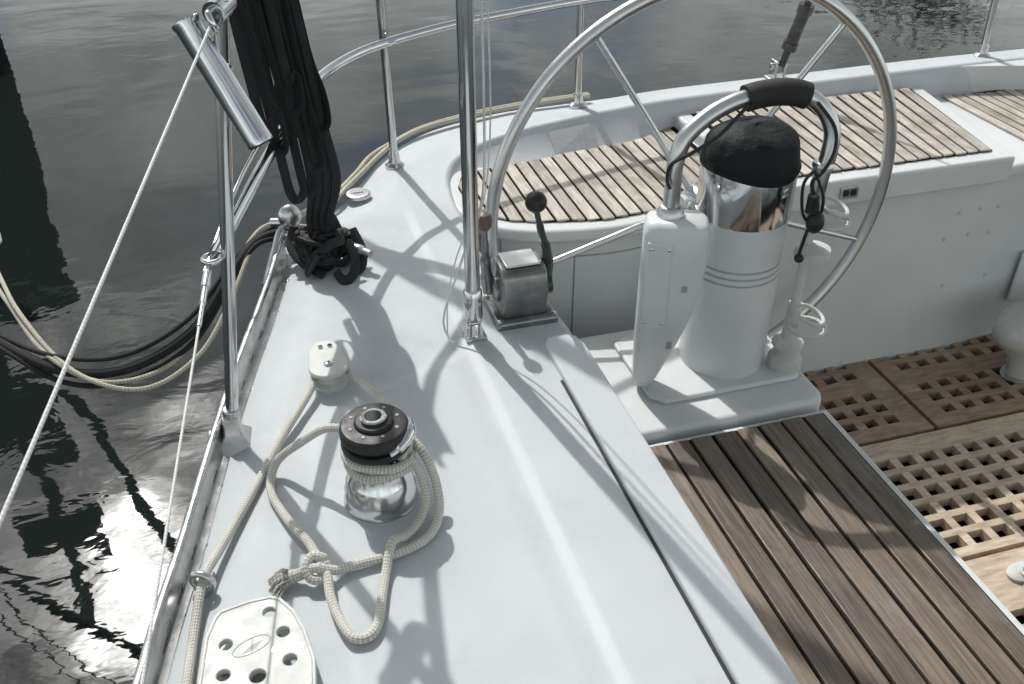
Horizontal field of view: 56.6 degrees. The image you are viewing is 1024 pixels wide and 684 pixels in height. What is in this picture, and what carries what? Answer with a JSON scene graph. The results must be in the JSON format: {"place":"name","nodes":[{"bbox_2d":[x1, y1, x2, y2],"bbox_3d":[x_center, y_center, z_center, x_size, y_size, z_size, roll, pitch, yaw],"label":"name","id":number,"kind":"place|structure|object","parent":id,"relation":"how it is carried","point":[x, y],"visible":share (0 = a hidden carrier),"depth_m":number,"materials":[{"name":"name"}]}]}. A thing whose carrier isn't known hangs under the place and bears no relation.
{"place":"outdoors","nodes":[
{"label":"outdoors","id":0,"kind":"place"},
{"bbox_2d":[0,0,1023,683],"bbox_3d":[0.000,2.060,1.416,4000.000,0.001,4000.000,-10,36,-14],"label":"water","id":1,"kind":"structure","parent":0,"point":[90,90],"depth_m":5.84,"materials":[{"name":"black liquid"}]},
{"bbox_2d":[132,49,1023,683],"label":"sailboat","id":2,"kind":"object","parent":1,"relation":"on","point":[846,507],"visible":0.8,"depth_m":2.08,"materials":[{"name":"white plastic"}]},
{"bbox_2d":[0,233,250,391],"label":"pale mooring line","id":3,"kind":"object","parent":2,"relation":"attached to","point":[41,341],"visible":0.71,"depth_m":2.25,"materials":[{"name":"beige fabric"}]},
{"bbox_2d":[0,230,305,388],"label":"black mooring line","id":4,"kind":"object","parent":2,"relation":"attached to","point":[183,351],"visible":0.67,"depth_m":2.25,"materials":[{"name":"fabric"}]},
{"bbox_2d":[0,226,306,378],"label":"black mooring line","id":5,"kind":"object","parent":2,"relation":"attached to","point":[185,336],"visible":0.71,"depth_m":2.25,"materials":[{"name":"fabric"}]},
{"bbox_2d":[0,223,306,384],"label":"pale mooring line","id":6,"kind":"object","parent":2,"relation":"attached to","point":[33,340],"visible":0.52,"depth_m":2.25,"materials":[{"name":"beige fabric"}]},
{"bbox_2d":[189,570,215,600],"bbox_3d":[-0.502,0.390,1.548,0.044,0.065,0.062,-10,36,-14],"label":"rope fairlead","id":7,"kind":"object","parent":2,"relation":"on","point":[195,576],"visible":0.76,"depth_m":1.53,"materials":[{"name":"metal"}]},
{"bbox_2d":[200,0,251,456],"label":"lifeline stanchion","id":8,"kind":"object","parent":2,"relation":"on","point":[236,436],"visible":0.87,"depth_m":1.64,"materials":[{"name":"metal"}]},
{"bbox_2d":[0,25,210,527],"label":"lifeline","id":9,"kind":"object","parent":8,"relation":"attached to","point":[6,506],"visible":1,"depth_m":0.99,"materials":[{"name":"metal"}]},
{"bbox_2d":[140,326,199,683],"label":"lifeline","id":10,"kind":"object","parent":8,"relation":"attached to","point":[166,530],"visible":1,"depth_m":1.22,"materials":[{"name":"metal"}]},
{"bbox_2d":[196,269,211,327],"bbox_3d":[-0.511,-0.073,1.574,0.016,0.028,0.146,-5,35,-7],"label":"turnbuckle","id":11,"kind":"object","parent":10,"relation":"attached to","point":[206,281],"visible":1,"depth_m":1.58,"materials":[{"name":"metal"}]},
{"bbox_2d":[171,13,272,150],"bbox_3d":[-0.447,-0.405,1.483,0.152,0.201,0.055,16,38,22],"label":"fishing rod holder","id":12,"kind":"object","parent":8,"relation":"attached to","point":[214,67],"visible":0.98,"depth_m":1.46,"materials":[{"name":"metal"}]},
{"bbox_2d":[198,596,316,683],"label":"deck line organizer","id":13,"kind":"object","parent":2,"relation":"on","point":[248,631],"visible":1,"depth_m":1.40,"materials":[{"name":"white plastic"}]},
{"bbox_2d":[181,367,443,683],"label":"jib sheet rope","id":14,"kind":"object","parent":2,"relation":"on","point":[281,580],"visible":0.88,"depth_m":1.59,"materials":[{"name":"white fabric"}]},
{"bbox_2d":[262,204,372,286],"bbox_3d":[-0.483,-0.245,2.385,0.272,0.153,0.190,-1,35,-1],"label":"mooring cleat","id":15,"kind":"object","parent":2,"relation":"on","point":[289,215],"visible":0.57,"depth_m":2.40,"materials":[{"name":"metal"}]},
{"bbox_2d":[0,227,306,361],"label":"black mooring line","id":16,"kind":"object","parent":15,"relation":"attached to","point":[185,321],"visible":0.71,"depth_m":2.25,"materials":[{"name":"fabric"}]},
{"bbox_2d":[286,214,367,284],"bbox_3d":[-0.468,-0.240,2.364,0.213,0.125,0.157,8,35,12],"label":"black rope pile","id":17,"kind":"object","parent":15,"relation":"on","point":[315,252],"visible":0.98,"depth_m":2.33,"materials":[{"name":"black fabric"}]},
{"bbox_2d":[308,340,348,393],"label":"turning block","id":18,"kind":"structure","parent":2,"relation":"on","point":[328,365],"depth_m":1.97,"materials":[{"name":"white plastic"}]},
{"bbox_2d":[346,188,370,200],"bbox_3d":[-0.443,-0.427,2.736,0.072,0.012,0.072,-10,36,-14],"label":"deck filler cap","id":19,"kind":"object","parent":2,"relation":"on","point":[357,194],"visible":1,"depth_m":2.72,"materials":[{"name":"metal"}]},
{"bbox_2d":[339,403,418,522],"bbox_3d":[-0.232,0.202,1.652,0.137,0.191,0.134,-10,36,-14],"label":"sheet winch","id":20,"kind":"object","parent":2,"relation":"on","point":[373,434],"visible":0.9,"depth_m":1.61,"materials":[{"name":"metal"}]},
{"bbox_2d":[300,92,588,211],"bbox_3d":[-0.272,-0.622,2.955,1.218,0.085,0.287,-29,44,-35],"label":"edge rope","id":21,"kind":"object","parent":2,"relation":"on","point":[368,158],"visible":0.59,"depth_m":3.00,"materials":[{"name":"beige fabric"}]},
{"bbox_2d":[301,94,589,217],"bbox_3d":[-0.270,-0.615,2.944,1.218,0.085,0.294,-29,44,-35],"label":"edge rope","id":22,"kind":"object","parent":2,"relation":"on","point":[360,174],"visible":0.68,"depth_m":3.09,"materials":[{"name":"beige fabric"}]},
{"bbox_2d":[455,0,486,343],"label":"steel support pole","id":23,"kind":"object","parent":2,"relation":"on","point":[472,331],"visible":1,"depth_m":1.89,"materials":[{"name":"silver metal"}]},
{"bbox_2d":[442,0,485,343],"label":"thin halyard","id":24,"kind":"object","parent":23,"relation":"hanging from","point":[484,140],"visible":0.86,"depth_m":1.88,"materials":[{"name":"fabric"}]},
{"bbox_2d":[446,0,490,332],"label":"thin halyard","id":25,"kind":"object","parent":23,"relation":"hanging from","point":[488,153],"visible":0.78,"depth_m":1.90,"materials":[{"name":"fabric"}]},
{"bbox_2d":[479,191,557,330],"bbox_3d":[0.010,-0.198,2.123,0.180,0.321,0.135,-10,36,-14],"label":"engine throttle control","id":26,"kind":"object","parent":2,"relation":"on","point":[517,286],"visible":0.98,"depth_m":2.13,"materials":[{"name":"metal"}]},
{"bbox_2d":[202,0,998,272],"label":"stern railing","id":27,"kind":"object","parent":2,"relation":"on","point":[383,43],"visible":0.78,"depth_m":2.69,"materials":[{"name":"metal"}]},
{"bbox_2d":[229,0,288,156],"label":"hanging strap loop","id":28,"kind":"object","parent":27,"relation":"hanging from","point":[243,55],"visible":0.84,"depth_m":1.92,"materials":[{"name":"black fabric"}]},
{"bbox_2d":[236,0,306,203],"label":"hanging strap loop","id":29,"kind":"object","parent":27,"relation":"hanging from","point":[293,197],"visible":0.75,"depth_m":2.00,"materials":[{"name":"black fabric"}]},
{"bbox_2d":[247,0,305,124],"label":"hanging strap loop","id":30,"kind":"object","parent":27,"relation":"hanging from","point":[288,79],"visible":0.67,"depth_m":1.98,"materials":[{"name":"black fabric"}]},
{"bbox_2d":[260,0,316,197],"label":"hanging strap loop","id":31,"kind":"object","parent":27,"relation":"hanging from","point":[311,191],"visible":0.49,"depth_m":2.12,"materials":[{"name":"black fabric"}]},
{"bbox_2d":[262,0,325,173],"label":"hanging strap loop","id":32,"kind":"object","parent":27,"relation":"hanging from","point":[314,167],"visible":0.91,"depth_m":2.06,"materials":[{"name":"black fabric"}]},
{"bbox_2d":[274,0,323,230],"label":"falling strap","id":33,"kind":"object","parent":27,"relation":"attached to","point":[319,196],"visible":0.57,"depth_m":2.17,"materials":[{"name":"black fabric"}]},
{"bbox_2d":[280,0,332,233],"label":"falling strap","id":34,"kind":"object","parent":27,"relation":"attached to","point":[328,177],"visible":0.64,"depth_m":2.24,"materials":[{"name":"black fabric"}]},
{"bbox_2d":[298,139,315,235],"bbox_3d":[-0.488,-0.516,2.096,0.039,0.757,0.126,5,35,7],"label":"falling strap","id":35,"kind":"object","parent":27,"relation":"attached to","point":[309,213],"visible":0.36,"depth_m":2.29,"materials":[{"name":"black fabric"}]},
{"bbox_2d":[297,0,330,133],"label":"hanging strap loop","id":36,"kind":"object","parent":27,"relation":"hanging from","point":[325,127],"visible":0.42,"depth_m":2.09,"materials":[{"name":"black fabric"}]},
{"bbox_2d":[289,0,340,232],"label":"falling strap","id":37,"kind":"object","parent":27,"relation":"attached to","point":[317,103],"visible":0.88,"depth_m":2.12,"materials":[{"name":"black fabric"}]},
{"bbox_2d":[572,248,640,337],"bbox_3d":[0.381,-0.073,2.853,0.426,0.488,0.023,-11,36,-15],"label":"locker door","id":38,"kind":"structure","parent":2,"relation":"in","point":[605,285],"depth_m":2.75,"materials":[{"name":"white plastic"}]},
{"bbox_2d":[485,0,896,403],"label":"steering pedestal","id":39,"kind":"object","parent":2,"relation":"on","point":[713,238],"visible":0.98,"depth_m":2.24,"materials":[{"name":"white paint"}]},
{"bbox_2d":[764,0,814,78],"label":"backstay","id":40,"kind":"object","parent":2,"relation":"on","point":[804,10],"visible":0.84,"depth_m":3.19,"materials":[{"name":"metal"}]},
{"bbox_2d":[992,301,1023,384],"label":"cockpit table pod","id":41,"kind":"object","parent":2,"relation":"on","point":[1008,330],"visible":1,"depth_m":3.06,"materials":[{"name":"white plastic"}]},
{"bbox_2d":[1006,561,1023,587],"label":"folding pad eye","id":42,"kind":"object","parent":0,"point":[1015,572],"visible":1,"depth_m":2.46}
]}

